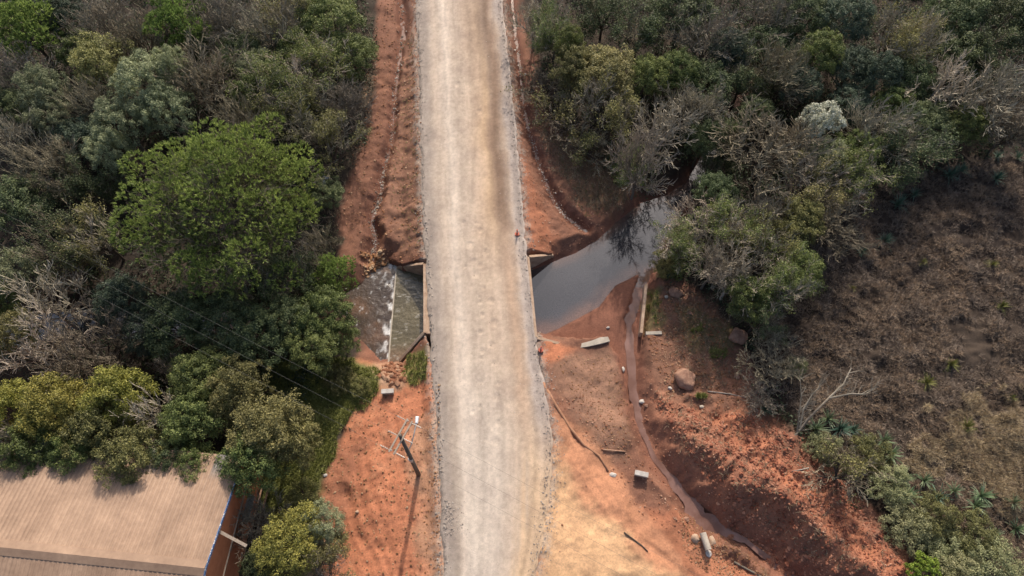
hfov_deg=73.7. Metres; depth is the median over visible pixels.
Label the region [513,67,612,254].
soil clods
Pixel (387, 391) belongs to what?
drain box
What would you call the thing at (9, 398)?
broadleaf tree
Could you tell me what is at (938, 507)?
leafy shrub
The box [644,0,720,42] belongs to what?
broadleaf tree
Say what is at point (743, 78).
sparse tree
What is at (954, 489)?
sword plant
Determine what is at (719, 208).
sparse tree
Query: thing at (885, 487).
leafy shrub
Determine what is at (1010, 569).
leafy shrub
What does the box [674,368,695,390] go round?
boulder
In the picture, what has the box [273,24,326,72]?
broadleaf tree
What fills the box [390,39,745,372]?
weeds
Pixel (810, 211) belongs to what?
broadleaf tree
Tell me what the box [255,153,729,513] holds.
grass
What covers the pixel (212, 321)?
power line
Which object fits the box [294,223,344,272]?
bare tree
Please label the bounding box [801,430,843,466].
leafy shrub
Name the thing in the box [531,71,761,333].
water
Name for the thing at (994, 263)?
grass tussock
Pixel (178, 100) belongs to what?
silver tree
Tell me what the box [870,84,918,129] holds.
broadleaf tree
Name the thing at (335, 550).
sparse tree
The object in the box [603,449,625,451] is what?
iron pipe
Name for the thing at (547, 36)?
sparse tree
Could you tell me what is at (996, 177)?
sword plant
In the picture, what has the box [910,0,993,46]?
broadleaf tree
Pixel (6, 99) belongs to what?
broadleaf tree
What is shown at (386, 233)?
soil clods
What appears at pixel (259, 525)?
bare tree
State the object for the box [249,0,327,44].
sparse tree
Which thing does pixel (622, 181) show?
sparse tree
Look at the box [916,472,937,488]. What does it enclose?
sword plant
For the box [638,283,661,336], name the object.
old abutment
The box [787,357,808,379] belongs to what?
leafy shrub
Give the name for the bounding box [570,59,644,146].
sparse tree
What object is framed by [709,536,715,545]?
rock
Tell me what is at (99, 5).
bare tree
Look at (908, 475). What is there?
sword plant
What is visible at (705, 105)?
bare tree
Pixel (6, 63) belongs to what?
bare tree
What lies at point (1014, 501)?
sword plant
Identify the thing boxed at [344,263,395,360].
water
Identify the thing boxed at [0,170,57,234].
broadleaf tree
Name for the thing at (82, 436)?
broadleaf tree
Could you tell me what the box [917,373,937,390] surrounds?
grass tussock
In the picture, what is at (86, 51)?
broadleaf tree
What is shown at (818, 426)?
sword plant
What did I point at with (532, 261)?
concrete culvert
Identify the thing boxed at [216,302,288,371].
broadleaf tree
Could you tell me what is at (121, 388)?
broadleaf tree
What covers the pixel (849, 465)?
leafy shrub
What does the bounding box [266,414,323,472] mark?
broadleaf tree
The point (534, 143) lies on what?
gravel
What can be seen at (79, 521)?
roofed building
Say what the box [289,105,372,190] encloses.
sparse tree
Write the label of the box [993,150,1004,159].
sword plant
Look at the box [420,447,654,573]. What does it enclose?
power line
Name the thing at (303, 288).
sparse tree
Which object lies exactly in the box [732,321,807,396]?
bare tree
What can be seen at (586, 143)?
twiggy shrub
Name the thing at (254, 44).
broadleaf tree
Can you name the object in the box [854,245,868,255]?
sword plant
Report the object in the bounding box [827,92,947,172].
bare tree
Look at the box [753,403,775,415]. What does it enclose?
sword plant
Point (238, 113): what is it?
bare tree
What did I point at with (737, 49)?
broadleaf tree
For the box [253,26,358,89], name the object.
sparse tree
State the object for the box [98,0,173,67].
bare tree
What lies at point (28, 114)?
silver tree
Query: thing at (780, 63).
bare tree
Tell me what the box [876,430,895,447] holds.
sword plant
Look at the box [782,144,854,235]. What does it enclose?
sparse tree
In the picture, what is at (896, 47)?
sparse tree
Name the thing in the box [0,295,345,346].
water
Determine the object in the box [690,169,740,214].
broadleaf tree
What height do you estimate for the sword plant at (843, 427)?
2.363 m
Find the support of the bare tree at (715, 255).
on the ground at (614, 514)
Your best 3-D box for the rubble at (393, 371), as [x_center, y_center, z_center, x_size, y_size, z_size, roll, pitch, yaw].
[-11.255,8.148,64.280,2.647,1.968,3.276,-26,67,-12]
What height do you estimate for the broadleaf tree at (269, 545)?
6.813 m
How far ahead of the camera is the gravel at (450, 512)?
57.24 m
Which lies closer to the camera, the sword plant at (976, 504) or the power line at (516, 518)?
the power line at (516, 518)
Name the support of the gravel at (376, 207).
on the ground at (614, 514)
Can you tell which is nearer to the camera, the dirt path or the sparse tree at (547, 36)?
the dirt path
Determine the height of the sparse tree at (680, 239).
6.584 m
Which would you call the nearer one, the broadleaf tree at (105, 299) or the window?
the window
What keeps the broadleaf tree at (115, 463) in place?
on the ground at (614, 514)
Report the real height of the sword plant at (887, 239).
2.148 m
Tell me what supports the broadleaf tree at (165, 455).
on the ground at (614, 514)
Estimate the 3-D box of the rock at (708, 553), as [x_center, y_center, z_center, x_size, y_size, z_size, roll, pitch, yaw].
[16.436,22.203,57.081,0.518,0.263,0.568,28,67,13]
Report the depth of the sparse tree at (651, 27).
75.73 m
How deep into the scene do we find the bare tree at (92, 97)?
71.22 m
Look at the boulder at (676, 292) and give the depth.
67.83 m
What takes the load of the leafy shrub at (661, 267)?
on the ground at (614, 514)
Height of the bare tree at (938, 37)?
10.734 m
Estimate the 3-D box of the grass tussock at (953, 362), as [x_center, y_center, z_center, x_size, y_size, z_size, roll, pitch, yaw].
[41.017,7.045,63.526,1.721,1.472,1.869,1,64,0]
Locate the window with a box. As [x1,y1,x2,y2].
[242,495,254,521]
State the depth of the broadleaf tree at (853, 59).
73.91 m
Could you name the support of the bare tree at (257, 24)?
on the ground at (614, 514)
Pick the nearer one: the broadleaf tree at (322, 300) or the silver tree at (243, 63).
the broadleaf tree at (322, 300)
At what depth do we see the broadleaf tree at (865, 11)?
75.18 m
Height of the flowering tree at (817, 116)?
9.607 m
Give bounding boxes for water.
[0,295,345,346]
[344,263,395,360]
[371,5,405,261]
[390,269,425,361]
[511,0,581,228]
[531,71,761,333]
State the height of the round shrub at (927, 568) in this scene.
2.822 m
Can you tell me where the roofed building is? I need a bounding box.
[0,436,262,575]
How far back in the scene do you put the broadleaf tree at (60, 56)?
75.67 m
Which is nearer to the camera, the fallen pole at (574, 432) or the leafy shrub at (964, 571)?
the leafy shrub at (964, 571)
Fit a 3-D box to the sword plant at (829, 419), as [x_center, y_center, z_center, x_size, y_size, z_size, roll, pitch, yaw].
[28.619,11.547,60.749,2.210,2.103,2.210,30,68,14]
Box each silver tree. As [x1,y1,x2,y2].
[0,245,46,302]
[10,61,75,118]
[21,91,81,145]
[81,125,139,181]
[87,95,156,154]
[106,47,180,126]
[135,79,196,137]
[149,44,196,109]
[233,46,273,83]
[300,497,346,553]
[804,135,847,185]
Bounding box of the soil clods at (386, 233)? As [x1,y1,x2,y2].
[343,0,422,275]
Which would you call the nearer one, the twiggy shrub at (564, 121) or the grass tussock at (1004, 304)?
the grass tussock at (1004, 304)
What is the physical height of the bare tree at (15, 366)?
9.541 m
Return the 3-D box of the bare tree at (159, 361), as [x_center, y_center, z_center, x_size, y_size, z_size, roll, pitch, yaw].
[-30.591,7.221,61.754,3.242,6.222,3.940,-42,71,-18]
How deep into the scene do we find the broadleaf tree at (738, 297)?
61.74 m
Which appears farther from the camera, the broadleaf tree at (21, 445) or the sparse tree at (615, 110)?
the sparse tree at (615, 110)
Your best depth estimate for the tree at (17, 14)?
73.92 m
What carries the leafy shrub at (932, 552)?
on the ground at (614, 514)
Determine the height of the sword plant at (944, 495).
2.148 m
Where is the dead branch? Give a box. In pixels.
[707,391,745,397]
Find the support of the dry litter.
on the ground at (614, 514)
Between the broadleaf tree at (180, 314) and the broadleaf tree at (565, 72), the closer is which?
the broadleaf tree at (180, 314)
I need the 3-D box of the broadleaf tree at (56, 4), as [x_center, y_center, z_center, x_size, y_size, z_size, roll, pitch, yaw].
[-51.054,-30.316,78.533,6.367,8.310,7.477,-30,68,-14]
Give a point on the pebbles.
(716, 558)
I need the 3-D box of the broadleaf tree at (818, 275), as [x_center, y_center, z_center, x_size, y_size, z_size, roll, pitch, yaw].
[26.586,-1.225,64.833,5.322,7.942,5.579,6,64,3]
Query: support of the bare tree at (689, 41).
on the ground at (614, 514)
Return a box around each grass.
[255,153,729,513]
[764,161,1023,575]
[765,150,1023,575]
[899,381,1023,525]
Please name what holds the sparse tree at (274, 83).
on the ground at (614, 514)
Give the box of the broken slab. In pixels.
[581,337,609,347]
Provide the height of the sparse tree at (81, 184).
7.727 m
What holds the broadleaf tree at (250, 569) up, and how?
on the ground at (614, 514)
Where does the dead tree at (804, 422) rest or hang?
on the ground at (614, 514)
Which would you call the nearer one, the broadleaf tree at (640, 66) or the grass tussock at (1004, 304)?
the grass tussock at (1004, 304)
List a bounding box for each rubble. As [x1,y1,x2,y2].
[360,249,389,277]
[377,361,407,385]
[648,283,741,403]
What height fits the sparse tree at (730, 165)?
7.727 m
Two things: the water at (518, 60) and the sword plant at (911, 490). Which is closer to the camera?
the sword plant at (911, 490)
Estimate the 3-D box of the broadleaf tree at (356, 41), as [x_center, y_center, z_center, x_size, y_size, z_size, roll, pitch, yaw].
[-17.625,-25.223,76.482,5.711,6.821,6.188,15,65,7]
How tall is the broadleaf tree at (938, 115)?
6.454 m
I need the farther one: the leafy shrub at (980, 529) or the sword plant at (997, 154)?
the sword plant at (997, 154)
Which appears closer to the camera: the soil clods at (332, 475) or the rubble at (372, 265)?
the soil clods at (332, 475)
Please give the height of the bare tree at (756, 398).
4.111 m
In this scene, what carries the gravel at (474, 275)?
on the road
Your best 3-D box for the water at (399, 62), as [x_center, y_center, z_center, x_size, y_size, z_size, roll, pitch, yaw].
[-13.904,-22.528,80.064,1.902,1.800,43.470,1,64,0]
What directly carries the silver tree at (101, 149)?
on the ground at (614, 514)
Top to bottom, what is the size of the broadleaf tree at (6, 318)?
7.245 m
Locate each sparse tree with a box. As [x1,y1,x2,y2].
[0,192,131,290]
[43,153,131,206]
[53,193,124,277]
[206,249,297,319]
[224,47,335,134]
[241,67,334,152]
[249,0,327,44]
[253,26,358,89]
[260,240,328,319]
[288,519,357,575]
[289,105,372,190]
[526,0,574,59]
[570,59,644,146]
[572,0,648,38]
[597,0,669,73]
[611,142,658,192]
[648,211,714,276]
[682,190,784,262]
[694,43,785,107]
[699,150,723,188]
[712,111,746,174]
[726,297,790,347]
[729,202,812,274]
[743,237,826,316]
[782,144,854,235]
[810,132,903,218]
[871,0,947,64]
[874,101,962,195]
[956,18,1021,92]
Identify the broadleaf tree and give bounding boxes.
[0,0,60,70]
[0,84,40,129]
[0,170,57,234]
[0,274,31,320]
[0,304,47,361]
[0,377,49,432]
[0,415,57,478]
[11,371,98,447]
[30,0,90,40]
[40,426,100,478]
[44,113,108,164]
[47,24,98,67]
[55,397,132,465]
[67,30,137,97]
[75,363,162,433]
[91,269,155,326]
[91,417,164,490]
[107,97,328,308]
[119,309,176,357]
[140,283,211,366]
[141,435,188,477]
[142,0,213,65]
[155,388,233,450]
[166,344,232,410]
[170,27,216,72]
[173,442,222,483]
[185,285,258,360]
[203,353,278,428]
[208,27,274,77]
[212,424,293,498]
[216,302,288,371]
[223,387,315,473]
[229,73,275,114]
[238,543,280,575]
[248,499,333,575]
[259,293,315,346]
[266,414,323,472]
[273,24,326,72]
[280,316,341,377]
[288,284,359,339]
[294,0,366,52]
[301,171,344,213]
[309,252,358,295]
[327,30,378,81]
[327,317,361,357]
[547,43,596,95]
[551,23,586,60]
[574,43,638,103]
[630,52,673,104]
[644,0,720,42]
[656,45,702,97]
[681,115,725,168]
[682,57,739,107]
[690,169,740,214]
[706,26,754,69]
[721,273,774,327]
[732,93,776,131]
[741,22,797,74]
[769,241,826,299]
[772,0,835,45]
[773,195,826,246]
[778,62,823,109]
[795,26,845,83]
[813,0,877,54]
[826,83,876,126]
[828,43,874,98]
[831,128,883,170]
[852,50,903,100]
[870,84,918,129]
[879,49,940,102]
[901,100,958,144]
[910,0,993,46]
[921,21,992,78]
[938,101,991,148]
[968,0,1023,49]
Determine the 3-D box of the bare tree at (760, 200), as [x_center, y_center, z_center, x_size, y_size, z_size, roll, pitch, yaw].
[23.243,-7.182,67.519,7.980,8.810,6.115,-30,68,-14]
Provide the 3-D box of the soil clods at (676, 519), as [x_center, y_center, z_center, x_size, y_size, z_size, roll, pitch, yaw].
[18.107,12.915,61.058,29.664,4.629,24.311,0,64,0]
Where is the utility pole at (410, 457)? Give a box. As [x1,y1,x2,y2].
[380,416,420,476]
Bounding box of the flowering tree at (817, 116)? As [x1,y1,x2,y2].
[795,100,846,160]
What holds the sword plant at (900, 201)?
on the ground at (614, 514)
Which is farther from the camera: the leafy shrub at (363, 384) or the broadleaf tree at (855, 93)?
the broadleaf tree at (855, 93)
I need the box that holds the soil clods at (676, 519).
[548,314,913,575]
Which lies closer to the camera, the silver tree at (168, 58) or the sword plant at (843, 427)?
the sword plant at (843, 427)
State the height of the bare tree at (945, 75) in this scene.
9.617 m
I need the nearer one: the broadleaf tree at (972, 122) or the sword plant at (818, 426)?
the sword plant at (818, 426)
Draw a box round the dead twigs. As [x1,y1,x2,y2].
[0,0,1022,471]
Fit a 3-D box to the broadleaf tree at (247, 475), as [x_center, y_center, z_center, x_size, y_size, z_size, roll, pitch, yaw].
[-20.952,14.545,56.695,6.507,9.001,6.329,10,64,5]
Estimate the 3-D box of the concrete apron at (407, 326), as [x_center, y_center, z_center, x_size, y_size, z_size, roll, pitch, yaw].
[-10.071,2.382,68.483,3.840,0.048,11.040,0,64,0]
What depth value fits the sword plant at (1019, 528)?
57.44 m
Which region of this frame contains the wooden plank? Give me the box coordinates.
[734,561,760,575]
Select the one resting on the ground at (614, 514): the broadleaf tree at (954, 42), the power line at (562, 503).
the broadleaf tree at (954, 42)
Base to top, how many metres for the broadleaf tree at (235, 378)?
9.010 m
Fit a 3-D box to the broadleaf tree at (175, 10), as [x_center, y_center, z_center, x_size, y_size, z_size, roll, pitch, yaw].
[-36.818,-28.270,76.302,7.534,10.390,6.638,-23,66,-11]
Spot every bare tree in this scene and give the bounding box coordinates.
[0,36,60,108]
[0,107,53,168]
[0,131,82,204]
[0,261,102,353]
[0,296,104,390]
[0,419,18,456]
[25,298,142,381]
[41,73,131,134]
[46,0,136,54]
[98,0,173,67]
[108,380,182,448]
[145,25,252,113]
[147,349,188,385]
[180,0,253,55]
[201,86,265,157]
[215,0,304,58]
[229,485,292,563]
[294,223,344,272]
[308,72,376,131]
[505,0,564,46]
[602,109,678,199]
[616,91,706,173]
[656,74,735,134]
[658,0,766,67]
[664,189,743,251]
[686,226,760,297]
[701,93,843,199]
[701,239,776,318]
[716,170,794,240]
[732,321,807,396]
[738,369,787,419]
[742,0,808,52]
[751,33,817,108]
[806,187,881,262]
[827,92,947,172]
[893,44,994,118]
[897,4,957,70]
[932,53,1023,139]
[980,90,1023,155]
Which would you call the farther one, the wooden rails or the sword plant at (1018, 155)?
the sword plant at (1018, 155)
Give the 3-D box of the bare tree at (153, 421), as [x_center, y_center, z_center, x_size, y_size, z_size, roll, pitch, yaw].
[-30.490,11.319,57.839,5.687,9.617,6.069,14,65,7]
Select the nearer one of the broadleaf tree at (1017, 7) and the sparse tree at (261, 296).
the sparse tree at (261, 296)
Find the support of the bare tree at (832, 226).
on the ground at (614, 514)
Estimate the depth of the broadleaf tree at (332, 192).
68.82 m
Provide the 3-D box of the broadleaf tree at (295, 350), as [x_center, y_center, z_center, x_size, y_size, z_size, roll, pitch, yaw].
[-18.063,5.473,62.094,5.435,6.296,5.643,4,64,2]
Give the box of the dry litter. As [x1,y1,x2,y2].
[321,26,901,571]
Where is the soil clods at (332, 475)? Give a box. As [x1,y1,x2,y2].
[322,382,440,575]
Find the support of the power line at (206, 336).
attached to the utility pole at (410, 457)
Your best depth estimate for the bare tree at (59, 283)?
62.80 m
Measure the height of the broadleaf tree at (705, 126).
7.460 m
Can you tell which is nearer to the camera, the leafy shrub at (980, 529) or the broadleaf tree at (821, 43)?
the leafy shrub at (980, 529)
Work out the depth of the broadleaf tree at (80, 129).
70.67 m
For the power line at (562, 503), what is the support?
attached to the utility pole at (410, 457)
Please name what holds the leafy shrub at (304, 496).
on the ground at (614, 514)
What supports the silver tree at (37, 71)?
on the ground at (614, 514)
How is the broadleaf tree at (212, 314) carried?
on the ground at (614, 514)
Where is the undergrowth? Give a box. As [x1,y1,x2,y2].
[0,0,1023,575]
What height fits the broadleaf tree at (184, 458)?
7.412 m
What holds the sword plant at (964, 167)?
on the ground at (614, 514)
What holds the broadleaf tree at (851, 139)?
on the ground at (614, 514)
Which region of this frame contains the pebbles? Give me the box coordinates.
[679,511,766,575]
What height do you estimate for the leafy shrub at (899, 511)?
2.848 m
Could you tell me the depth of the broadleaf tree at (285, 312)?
60.43 m
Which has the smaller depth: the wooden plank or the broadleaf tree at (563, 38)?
the wooden plank
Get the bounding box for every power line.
[8,215,396,415]
[9,232,387,430]
[10,249,375,442]
[406,458,618,573]
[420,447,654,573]
[431,433,698,575]
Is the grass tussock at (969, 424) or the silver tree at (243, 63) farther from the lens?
the silver tree at (243, 63)
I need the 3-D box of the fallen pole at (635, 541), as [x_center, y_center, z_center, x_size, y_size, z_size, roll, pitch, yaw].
[10.376,21.190,57.050,2.403,0.200,0.209,36,69,16]
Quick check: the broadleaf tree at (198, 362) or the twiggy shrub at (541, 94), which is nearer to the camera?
the broadleaf tree at (198, 362)
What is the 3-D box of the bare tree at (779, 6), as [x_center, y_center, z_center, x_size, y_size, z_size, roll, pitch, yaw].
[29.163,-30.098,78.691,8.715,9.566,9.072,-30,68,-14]
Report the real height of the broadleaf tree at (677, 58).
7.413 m
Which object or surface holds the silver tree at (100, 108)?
on the ground at (614, 514)
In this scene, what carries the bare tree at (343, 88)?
on the ground at (614, 514)
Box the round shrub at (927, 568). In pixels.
[903,550,941,575]
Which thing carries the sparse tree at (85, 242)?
on the ground at (614, 514)
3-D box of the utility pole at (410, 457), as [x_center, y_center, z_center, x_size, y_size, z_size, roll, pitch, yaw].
[-7.855,12.822,54.911,2.060,11.963,3.776,24,66,11]
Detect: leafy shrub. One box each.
[282,476,321,512]
[320,363,357,397]
[347,375,370,397]
[648,248,684,279]
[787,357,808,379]
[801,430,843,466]
[847,431,894,473]
[865,462,918,506]
[877,496,934,557]
[903,486,964,541]
[917,516,977,575]
[926,549,981,575]
[946,507,1004,560]
[951,530,1023,575]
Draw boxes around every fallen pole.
[543,382,608,471]
[624,532,647,551]
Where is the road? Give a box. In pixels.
[415,0,552,575]
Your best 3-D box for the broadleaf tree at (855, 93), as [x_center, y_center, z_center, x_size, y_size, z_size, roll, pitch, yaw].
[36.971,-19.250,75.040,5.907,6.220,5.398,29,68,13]
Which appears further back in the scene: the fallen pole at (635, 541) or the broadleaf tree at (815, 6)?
the broadleaf tree at (815, 6)
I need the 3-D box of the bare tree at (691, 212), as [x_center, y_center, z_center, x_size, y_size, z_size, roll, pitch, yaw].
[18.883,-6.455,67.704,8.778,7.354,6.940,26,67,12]
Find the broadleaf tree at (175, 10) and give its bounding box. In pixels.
[142,0,213,65]
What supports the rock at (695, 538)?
on the ground at (614, 514)
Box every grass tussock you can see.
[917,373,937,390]
[946,358,958,372]
[960,416,979,436]
[985,260,999,267]
[997,300,1012,316]
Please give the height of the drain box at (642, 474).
0.800 m
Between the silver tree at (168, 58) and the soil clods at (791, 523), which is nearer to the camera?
the soil clods at (791, 523)
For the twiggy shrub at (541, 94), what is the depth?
75.86 m
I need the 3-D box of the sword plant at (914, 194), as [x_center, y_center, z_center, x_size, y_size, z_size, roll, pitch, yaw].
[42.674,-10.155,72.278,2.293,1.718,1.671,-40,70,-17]
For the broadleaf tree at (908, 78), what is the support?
on the ground at (614, 514)
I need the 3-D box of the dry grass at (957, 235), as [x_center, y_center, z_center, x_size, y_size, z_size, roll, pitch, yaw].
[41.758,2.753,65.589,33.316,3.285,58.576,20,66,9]
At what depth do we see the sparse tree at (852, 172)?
67.53 m
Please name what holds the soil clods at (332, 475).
on the ground at (614, 514)
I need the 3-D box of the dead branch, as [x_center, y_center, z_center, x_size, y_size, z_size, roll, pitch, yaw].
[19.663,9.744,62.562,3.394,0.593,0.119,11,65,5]
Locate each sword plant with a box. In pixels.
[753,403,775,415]
[807,414,832,433]
[820,408,839,427]
[827,419,856,441]
[839,419,863,437]
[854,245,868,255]
[874,232,896,249]
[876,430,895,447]
[879,444,903,464]
[890,191,909,212]
[895,464,915,483]
[897,484,921,509]
[906,187,924,200]
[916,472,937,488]
[931,483,951,505]
[935,161,961,183]
[939,480,963,500]
[954,162,970,179]
[962,494,991,516]
[967,481,993,507]
[992,170,1007,185]
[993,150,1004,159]
[1004,494,1022,514]
[1004,519,1023,538]
[1010,151,1023,161]
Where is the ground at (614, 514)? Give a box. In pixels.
[0,0,1023,575]
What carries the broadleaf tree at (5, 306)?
on the ground at (614, 514)
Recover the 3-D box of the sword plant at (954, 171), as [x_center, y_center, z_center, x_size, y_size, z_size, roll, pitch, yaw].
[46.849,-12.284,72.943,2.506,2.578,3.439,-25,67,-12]
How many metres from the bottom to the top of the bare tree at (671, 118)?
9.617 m
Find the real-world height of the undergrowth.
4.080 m
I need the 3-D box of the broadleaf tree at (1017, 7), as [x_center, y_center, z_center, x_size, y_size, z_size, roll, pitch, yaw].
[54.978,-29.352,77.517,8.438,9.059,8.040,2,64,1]
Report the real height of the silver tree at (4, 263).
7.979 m
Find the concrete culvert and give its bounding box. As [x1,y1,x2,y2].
[388,254,559,361]
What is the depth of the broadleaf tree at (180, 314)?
60.27 m
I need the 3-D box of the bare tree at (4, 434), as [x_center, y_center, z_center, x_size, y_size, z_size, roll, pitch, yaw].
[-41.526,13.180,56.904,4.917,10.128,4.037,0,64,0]
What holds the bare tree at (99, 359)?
on the ground at (614, 514)
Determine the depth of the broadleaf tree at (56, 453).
54.13 m
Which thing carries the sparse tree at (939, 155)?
on the ground at (614, 514)
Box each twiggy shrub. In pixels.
[500,57,580,123]
[528,87,607,143]
[563,116,620,175]
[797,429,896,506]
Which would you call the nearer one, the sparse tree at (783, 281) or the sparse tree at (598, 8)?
the sparse tree at (783, 281)
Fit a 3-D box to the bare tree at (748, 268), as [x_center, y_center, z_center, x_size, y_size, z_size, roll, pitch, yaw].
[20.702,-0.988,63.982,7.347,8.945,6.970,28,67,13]
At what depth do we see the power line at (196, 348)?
53.50 m
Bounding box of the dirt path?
[624,286,793,575]
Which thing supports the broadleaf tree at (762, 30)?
on the ground at (614, 514)
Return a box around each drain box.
[381,388,393,394]
[634,470,648,477]
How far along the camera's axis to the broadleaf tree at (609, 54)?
72.70 m
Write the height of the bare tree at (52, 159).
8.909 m
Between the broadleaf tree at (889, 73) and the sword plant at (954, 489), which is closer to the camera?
the sword plant at (954, 489)
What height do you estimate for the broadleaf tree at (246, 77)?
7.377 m
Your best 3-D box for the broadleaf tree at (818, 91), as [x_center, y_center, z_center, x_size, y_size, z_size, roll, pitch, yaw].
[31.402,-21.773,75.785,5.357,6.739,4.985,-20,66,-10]
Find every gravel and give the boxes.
[368,1,406,261]
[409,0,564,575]
[421,7,541,565]
[443,501,465,536]
[513,9,583,231]
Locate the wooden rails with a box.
[251,488,269,529]
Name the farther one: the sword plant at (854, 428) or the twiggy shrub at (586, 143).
the twiggy shrub at (586, 143)
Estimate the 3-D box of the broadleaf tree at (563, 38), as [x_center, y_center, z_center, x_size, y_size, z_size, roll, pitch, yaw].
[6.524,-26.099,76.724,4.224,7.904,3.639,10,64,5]
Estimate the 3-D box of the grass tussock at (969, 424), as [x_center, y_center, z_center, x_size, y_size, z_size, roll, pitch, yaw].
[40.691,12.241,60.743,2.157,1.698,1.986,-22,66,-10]
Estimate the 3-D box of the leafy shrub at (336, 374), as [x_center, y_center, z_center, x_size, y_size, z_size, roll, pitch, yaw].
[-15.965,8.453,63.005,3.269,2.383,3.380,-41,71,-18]
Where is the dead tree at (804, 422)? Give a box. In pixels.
[794,355,881,435]
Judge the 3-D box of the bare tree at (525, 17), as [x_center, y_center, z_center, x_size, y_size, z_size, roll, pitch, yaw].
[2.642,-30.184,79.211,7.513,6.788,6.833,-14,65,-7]
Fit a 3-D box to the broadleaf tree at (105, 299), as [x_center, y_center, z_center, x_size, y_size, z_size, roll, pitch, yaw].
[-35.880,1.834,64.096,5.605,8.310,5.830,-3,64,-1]
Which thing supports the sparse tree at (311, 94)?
on the ground at (614, 514)
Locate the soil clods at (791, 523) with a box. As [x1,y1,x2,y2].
[650,397,910,575]
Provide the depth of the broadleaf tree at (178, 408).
55.62 m
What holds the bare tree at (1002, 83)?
on the ground at (614, 514)
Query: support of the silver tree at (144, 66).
on the ground at (614, 514)
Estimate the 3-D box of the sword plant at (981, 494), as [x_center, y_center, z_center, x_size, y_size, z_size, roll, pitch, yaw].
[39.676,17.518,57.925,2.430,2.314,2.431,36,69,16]
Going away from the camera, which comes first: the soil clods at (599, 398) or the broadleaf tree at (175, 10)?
the soil clods at (599, 398)
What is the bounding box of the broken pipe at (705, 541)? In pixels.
[700,532,711,550]
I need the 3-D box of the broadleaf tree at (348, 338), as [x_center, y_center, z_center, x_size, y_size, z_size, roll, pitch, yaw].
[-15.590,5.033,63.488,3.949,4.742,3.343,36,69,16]
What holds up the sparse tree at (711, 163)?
on the ground at (614, 514)
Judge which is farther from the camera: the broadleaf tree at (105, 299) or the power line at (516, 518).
the broadleaf tree at (105, 299)
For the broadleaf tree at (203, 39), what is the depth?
75.68 m
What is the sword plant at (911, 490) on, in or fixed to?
on the ground at (614, 514)
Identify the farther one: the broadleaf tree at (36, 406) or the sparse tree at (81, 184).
the sparse tree at (81, 184)
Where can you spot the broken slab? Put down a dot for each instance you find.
(600, 340)
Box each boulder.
[669,286,682,297]
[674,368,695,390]
[728,327,747,344]
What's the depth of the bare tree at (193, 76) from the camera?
71.97 m
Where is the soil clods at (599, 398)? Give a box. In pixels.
[557,353,630,457]
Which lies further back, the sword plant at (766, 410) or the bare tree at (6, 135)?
the bare tree at (6, 135)
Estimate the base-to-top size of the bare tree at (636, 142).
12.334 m
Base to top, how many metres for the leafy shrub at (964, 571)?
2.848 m
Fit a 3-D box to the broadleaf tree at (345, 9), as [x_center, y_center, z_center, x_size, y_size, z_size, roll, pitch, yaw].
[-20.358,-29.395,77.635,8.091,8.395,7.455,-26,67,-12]
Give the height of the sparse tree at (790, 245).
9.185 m
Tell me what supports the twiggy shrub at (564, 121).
on the ground at (614, 514)
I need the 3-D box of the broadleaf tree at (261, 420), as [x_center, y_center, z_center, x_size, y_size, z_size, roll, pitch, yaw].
[-19.949,12.303,57.231,6.945,9.315,7.131,-3,64,-1]
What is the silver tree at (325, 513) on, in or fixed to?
on the ground at (614, 514)
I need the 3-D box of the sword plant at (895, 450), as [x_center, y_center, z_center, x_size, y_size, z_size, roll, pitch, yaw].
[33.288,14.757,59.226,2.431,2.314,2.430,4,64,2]
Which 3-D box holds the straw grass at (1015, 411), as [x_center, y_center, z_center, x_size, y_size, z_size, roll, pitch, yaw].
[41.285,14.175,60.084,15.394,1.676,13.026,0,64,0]
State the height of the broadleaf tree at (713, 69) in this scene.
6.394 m
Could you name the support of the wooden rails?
on the ground at (614, 514)
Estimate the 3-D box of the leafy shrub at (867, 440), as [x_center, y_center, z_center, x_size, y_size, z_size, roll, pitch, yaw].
[30.814,14.269,58.796,4.041,2.648,3.780,-1,64,0]
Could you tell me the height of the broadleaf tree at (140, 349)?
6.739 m
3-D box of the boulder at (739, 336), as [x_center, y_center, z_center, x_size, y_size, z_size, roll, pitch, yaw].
[21.790,4.721,65.440,1.729,1.205,1.587,33,69,15]
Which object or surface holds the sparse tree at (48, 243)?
on the ground at (614, 514)
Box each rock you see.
[691,534,699,543]
[705,550,711,556]
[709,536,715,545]
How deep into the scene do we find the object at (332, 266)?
64.65 m
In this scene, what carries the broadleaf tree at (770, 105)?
on the ground at (614, 514)
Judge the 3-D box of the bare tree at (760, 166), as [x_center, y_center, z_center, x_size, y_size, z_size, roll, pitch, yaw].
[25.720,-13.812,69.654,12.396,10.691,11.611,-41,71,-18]
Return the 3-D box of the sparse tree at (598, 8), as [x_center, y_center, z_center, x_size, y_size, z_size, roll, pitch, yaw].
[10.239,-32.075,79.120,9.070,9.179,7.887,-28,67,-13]
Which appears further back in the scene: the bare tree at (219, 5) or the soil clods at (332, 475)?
the bare tree at (219, 5)

